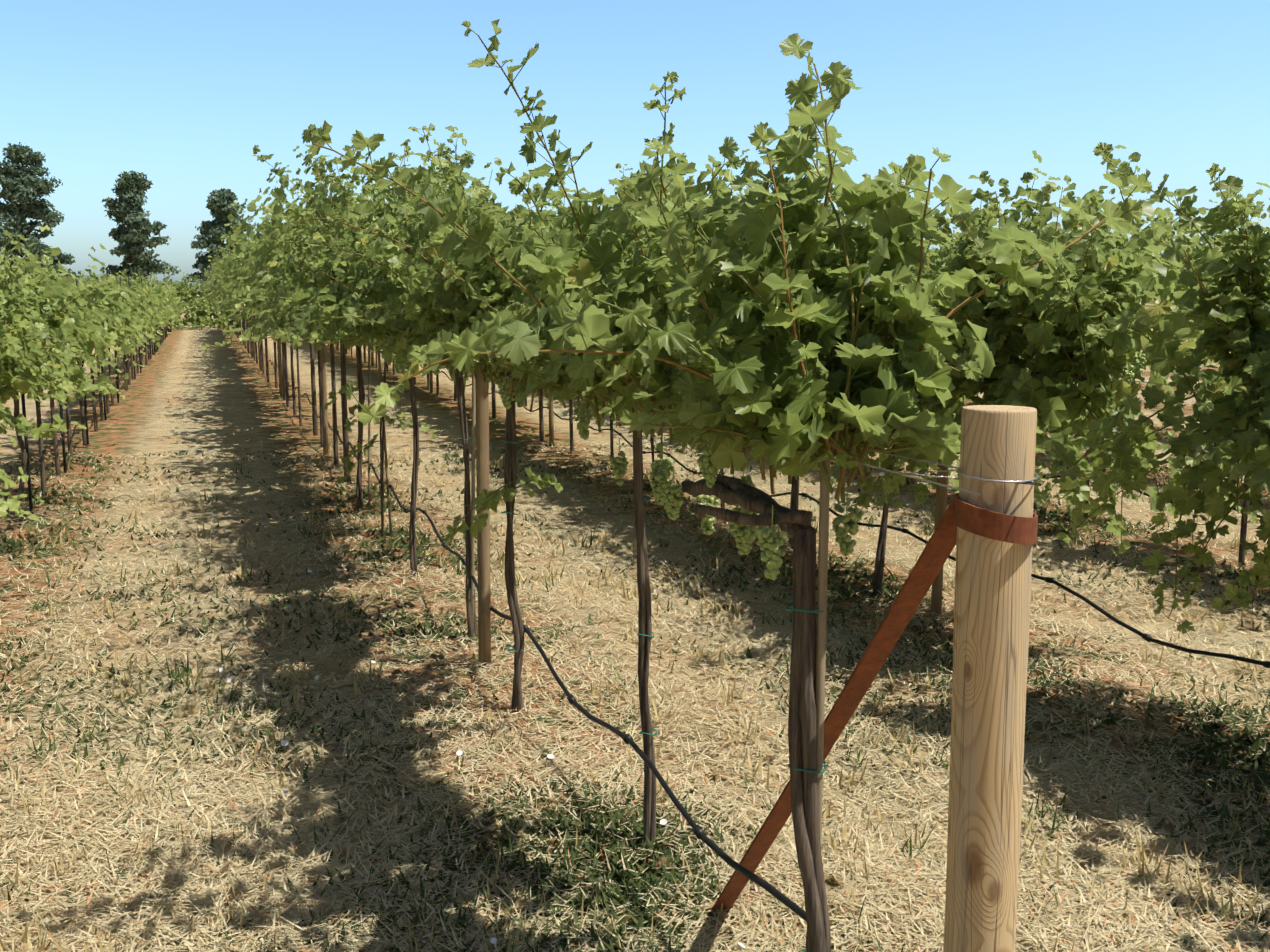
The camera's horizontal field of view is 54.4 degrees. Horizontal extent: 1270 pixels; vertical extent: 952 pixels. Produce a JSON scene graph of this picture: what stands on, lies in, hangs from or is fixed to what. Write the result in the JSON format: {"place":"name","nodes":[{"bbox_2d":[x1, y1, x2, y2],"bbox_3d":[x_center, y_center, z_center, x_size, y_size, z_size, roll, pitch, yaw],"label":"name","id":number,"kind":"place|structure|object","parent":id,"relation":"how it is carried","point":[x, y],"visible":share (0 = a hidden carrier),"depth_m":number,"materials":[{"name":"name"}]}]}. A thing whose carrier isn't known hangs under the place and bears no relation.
{"place":"outdoors","nodes":[
{"label":"outdoors","id":0,"kind":"place"},
{"bbox_2d":[0,290,1269,951],"bbox_3d":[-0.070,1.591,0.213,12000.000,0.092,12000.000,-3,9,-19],"label":"ground","id":1,"kind":"structure","parent":0,"point":[184,392],"depth_m":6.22,"materials":[{"name":"beige plant"}]},
{"bbox_2d":[5,164,69,275],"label":"tree trunk and limbs","id":2,"kind":"object","parent":1,"relation":"on","point":[27,233],"visible":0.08,"depth_m":88.72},
{"bbox_2d":[0,142,82,282],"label":"tree","id":3,"kind":"object","parent":1,"relation":"on","point":[33,187],"visible":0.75,"depth_m":88.04,"materials":[{"name":"green plant"}]},
{"bbox_2d":[0,320,171,554],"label":"grapevine trunks","id":4,"kind":"object","parent":1,"relation":"on","point":[40,447],"visible":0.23,"depth_m":11.87,"materials":[{"name":"brown wood"}]},
{"bbox_2d":[0,231,124,521],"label":"grapevine foliage","id":5,"kind":"object","parent":4,"relation":"attached to","point":[21,377],"visible":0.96,"depth_m":7.28,"materials":[{"name":"green plant"}]},
{"bbox_2d":[1,225,186,392],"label":"grapevine foliage","id":6,"kind":"object","parent":4,"relation":"attached to","point":[99,318],"visible":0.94,"depth_m":12.71,"materials":[{"name":"green plant"}]},
{"bbox_2d":[11,255,170,514],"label":"vine stakes","id":7,"kind":"object","parent":1,"relation":"in","point":[27,447],"visible":0.19,"depth_m":12.70,"materials":[{"name":"brown wood"}]},
{"bbox_2d":[16,326,166,494],"bbox_3d":[-9.795,-2.398,24.522,0.048,0.168,48.760,-3,9,-19],"label":"drip irrigation hose","id":8,"kind":"object","parent":7,"relation":"attached to","point":[41,459],"visible":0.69,"depth_m":10.89,"materials":[{"name":"black plastic"}]},
{"bbox_2d":[57,268,220,315],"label":"grapevine foliage","id":9,"kind":"object","parent":1,"relation":"on","point":[180,284],"depth_m":52.02,"materials":[{"name":"green plant"}]},
{"bbox_2d":[101,171,180,285],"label":"tree","id":10,"kind":"object","parent":1,"relation":"on","point":[132,187],"visible":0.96,"depth_m":88.58,"materials":[{"name":"green plant"}]},
{"bbox_2d":[121,213,164,271],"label":"tree trunk and limbs","id":11,"kind":"object","parent":1,"relation":"on","point":[131,256],"depth_m":89.55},
{"bbox_2d":[182,188,255,284],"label":"tree","id":12,"kind":"object","parent":1,"relation":"on","point":[220,207],"visible":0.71,"depth_m":95.87,"materials":[{"name":"green plant"}]},
{"bbox_2d":[167,294,294,328],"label":"grapevine foliage","id":13,"kind":"object","parent":1,"relation":"on","point":[197,320],"visible":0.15,"depth_m":49.87,"materials":[{"name":"green plant"}]},
{"bbox_2d":[233,311,490,667],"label":"wooden stakes","id":14,"kind":"object","parent":1,"relation":"in","point":[483,536],"visible":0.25,"depth_m":5.17,"materials":[{"name":"brown wood"}]},
{"bbox_2d":[200,452,762,947],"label":"bindweed flowers","id":15,"kind":"object","parent":1,"relation":"on","point":[458,752],"visible":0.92,"depth_m":4.15,"materials":[{"name":"white plant"}]},
{"bbox_2d":[235,324,806,921],"bbox_3d":[-7.648,-2.519,25.342,0.048,0.167,48.920,-3,9,-19],"label":"drip irrigation hose","id":16,"kind":"object","parent":1,"relation":"on","point":[749,874],"visible":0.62,"depth_m":3.48,"materials":[{"name":"black"}]},
{"bbox_2d":[232,309,830,951],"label":"grapevine trunks","id":17,"kind":"object","parent":1,"relation":"on","point":[800,717],"visible":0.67,"depth_m":3.40,"materials":[{"name":"brown wood"}]},
{"bbox_2d":[457,437,826,951],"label":"vine ties","id":18,"kind":"object","parent":17,"relation":"attached to","point":[793,609],"visible":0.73,"depth_m":3.39,"materials":[{"name":"plastic"}]},
{"bbox_2d":[694,504,812,525],"bbox_3d":[0.220,0.071,2.273,0.222,0.044,0.036,-1,9,-7],"label":"vine cordon","id":19,"kind":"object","parent":17,"relation":"attached to","point":[797,516],"visible":0.94,"depth_m":2.27,"materials":[{"name":"brown wood"}]},
{"bbox_2d":[368,345,829,842],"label":"bamboo stakes","id":20,"kind":"object","parent":1,"relation":"in","point":[822,597],"visible":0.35,"depth_m":2.33,"materials":[{"name":"brown wood"}]},
{"bbox_2d":[0,428,1244,943],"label":"fallen leaves","id":21,"kind":"object","parent":1,"relation":"on","point":[716,774],"visible":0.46,"depth_m":5.39,"materials":[{"name":"brown plant"}]},
{"bbox_2d":[0,451,1269,951],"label":"grass tufts","id":22,"kind":"object","parent":1,"relation":"on","point":[1142,859],"visible":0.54,"depth_m":4.41,"materials":[{"name":"plant"}]},
{"bbox_2d":[337,344,951,617],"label":"trellis stakes","id":23,"kind":"object","parent":1,"relation":"on","point":[937,583],"visible":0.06,"depth_m":6.07,"materials":[{"name":"brown wood"}]},
{"bbox_2d":[201,19,1151,543],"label":"vine shoots","id":24,"kind":"object","parent":1,"relation":"on","point":[833,443],"visible":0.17,"depth_m":2.31,"materials":[{"name":"green plant"}]},
{"bbox_2d":[201,145,393,326],"bbox_3d":[-9.139,-4.781,29.243,2.184,1.603,43.196,-3,9,-19],"label":"grapevine foliage","id":25,"kind":"object","parent":24,"relation":"attached to","point":[230,275],"visible":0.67,"depth_m":12.75,"materials":[{"name":"green plant"}]},
{"bbox_2d":[211,126,501,483],"bbox_3d":[-1.729,-1.077,7.851,1.848,2.240,4.093,-3,9,-19],"label":"grapevine foliage","id":26,"kind":"object","parent":24,"relation":"attached to","point":[355,282],"visible":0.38,"depth_m":7.25,"materials":[{"name":"green plant"}]},
{"bbox_2d":[378,331,1188,579],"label":"grape clusters","id":27,"kind":"object","parent":24,"relation":"hanging from","point":[743,535],"visible":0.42,"depth_m":2.81,"materials":[{"name":"green plant"}]},
{"bbox_2d":[661,422,799,508],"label":"bamboo stakes","id":28,"kind":"object","parent":1,"relation":"on","point":[798,477],"visible":0.06,"depth_m":7.58,"materials":[{"name":"beige wood"}]},
{"bbox_2d":[293,318,1225,597],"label":"grapevine trunks","id":29,"kind":"object","parent":1,"relation":"on","point":[879,570],"visible":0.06,"depth_m":7.59,"materials":[{"name":"brown wood"}]},
{"bbox_2d":[709,493,1037,914],"bbox_3d":[0.380,0.613,2.566,0.125,1.344,1.265,-3,9,-19],"label":"metal brace","id":30,"kind":"object","parent":1,"relation":"on","point":[935,554],"visible":0.79,"depth_m":2.25,"materials":[{"name":"brown metal"}]},
{"bbox_2d":[623,150,1269,625],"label":"vine shoots","id":31,"kind":"object","parent":1,"relation":"on","point":[1111,382],"visible":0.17,"depth_m":4.40,"materials":[{"name":"green plant"}]},
{"bbox_2d":[363,167,663,416],"bbox_3d":[-5.577,-3.928,26.064,2.050,2.345,50.934,-3,9,-19],"label":"vine row foliage","id":32,"kind":"object","parent":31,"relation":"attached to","point":[503,378],"depth_m":12.81,"materials":[{"name":"green plant"}]},
{"bbox_2d":[580,147,1181,555],"bbox_3d":[0.859,-1.073,7.646,1.554,2.134,6.448,-3,9,-19],"label":"grapevine foliage","id":33,"kind":"object","parent":31,"relation":"attached to","point":[1043,392],"visible":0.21,"depth_m":5.10,"materials":[{"name":"green plant"}]},
{"bbox_2d":[1033,142,1269,633],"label":"grapevine foliage","id":34,"kind":"object","parent":31,"relation":"attached to","point":[1216,492],"visible":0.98,"depth_m":4.13,"materials":[{"name":"green plant"}]},
{"bbox_2d":[943,405,1036,951],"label":"wooden post","id":35,"kind":"object","parent":1,"relation":"on","point":[992,598],"visible":0.94,"depth_m":1.95,"materials":[{"name":"beige wood"}]},
{"bbox_2d":[642,405,980,495],"bbox_3d":[-7.703,-3.516,25.250,0.003,0.003,50.164,-3,9,-19],"label":"trellis wire","id":36,"kind":"object","parent":35,"relation":"attached to","point":[959,489],"visible":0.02,"depth_m":1.97,"materials":[{"name":"silver metal"}]},
{"bbox_2d":[871,452,1041,485],"bbox_3d":[0.515,-0.001,2.082,0.123,0.063,0.500,-3,9,-19],"label":"trellis wire","id":37,"kind":"object","parent":35,"relation":"attached to","point":[883,472],"visible":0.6,"depth_m":2.05,"materials":[{"name":"silver metal"}]},
{"bbox_2d":[895,395,1248,566],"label":"grapevine trunks","id":38,"kind":"object","parent":1,"relation":"on","point":[1243,533],"depth_m":7.14,"materials":[{"name":"brown wood"}]},
{"bbox_2d":[815,145,1269,422],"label":"grapevine foliage","id":39,"kind":"object","parent":38,"relation":"attached to","point":[1162,285],"visible":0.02,"depth_m":7.83,"materials":[{"name":"green plant"}]},
{"bbox_3d":[-12.080,-2.527,23.896,0.139,1.152,49.260,-3,9,-19],"label":"vine row","id":40,"kind":"object","parent":1,"relation":"on","visible":0},
{"bbox_2d":[4,270,94,290],"bbox_3d":[-12.053,-3.369,23.804,1.285,1.353,50.422,-3,9,-19],"label":"grapevine foliage","id":41,"kind":"object","parent":40,"relation":"attached to","point":[49,281],"depth_m":31.81,"materials":[{"name":"green plant"}]},
{"bbox_3d":[-1.191,-3.175,27.581,0.133,1.332,49.206,-3,9,-19],"label":"vine row","id":42,"kind":"object","parent":1,"relation":"on","visible":0},
{"bbox_2d":[825,182,1269,392],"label":"grapevine foliage","id":43,"kind":"object","parent":42,"relation":"attached to","point":[1184,239],"depth_m":11.12,"materials":[{"name":"green plant"}]},
{"bbox_3d":[0.974,-3.286,28.313,0.153,1.331,49.176,-3,9,-19],"label":"vine row","id":44,"kind":"object","parent":1,"relation":"on","visible":0},
{"bbox_2d":[923,188,1266,365],"bbox_3d":[0.932,-4.406,28.354,2.009,2.035,50.464,-3,9,-19],"label":"grapevine foliage","id":45,"kind":"object","parent":44,"relation":"attached to","point":[1199,333],"depth_m":13.46,"materials":[{"name":"green plant"}]},
{"bbox_2d":[0,0,1269,289],"label":"sky","id":46,"kind":"structure","parent":0,"point":[180,94],"materials":[{"name":"blue"}]},
{"bbox_2d":[355,345,1269,667],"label":"drip irrigation hose","id":47,"kind":"object","parent":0,"point":[1139,633],"visible":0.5,"depth_m":5.17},
{"bbox_2d":[957,452,1260,517],"bbox_3d":[-3.269,-2.734,26.739,0.048,0.164,48.725,-3,9,-19],"label":"vine row drip hose","id":48,"kind":"object","parent":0,"point":[1234,508],"visible":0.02,"depth_m":8.00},
{"bbox_2d":[1028,370,1193,387],"bbox_3d":[-5.481,-3.558,25.866,0.003,0.003,50.072,-3,9,-19],"label":"vine row wire","id":49,"kind":"object","parent":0,"point":[1136,381],"depth_m":4.72,"materials":[{"name":"silver metal"}]},
{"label":"headland vine row trunks","id":50,"kind":"object","parent":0,"visible":0},
{"bbox_2d":[25,270,240,313],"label":"vine row foliage","id":51,"kind":"object","parent":50,"relation":"attached to","point":[187,298],"depth_m":50.82,"materials":[{"name":"green plant"}]}
]}

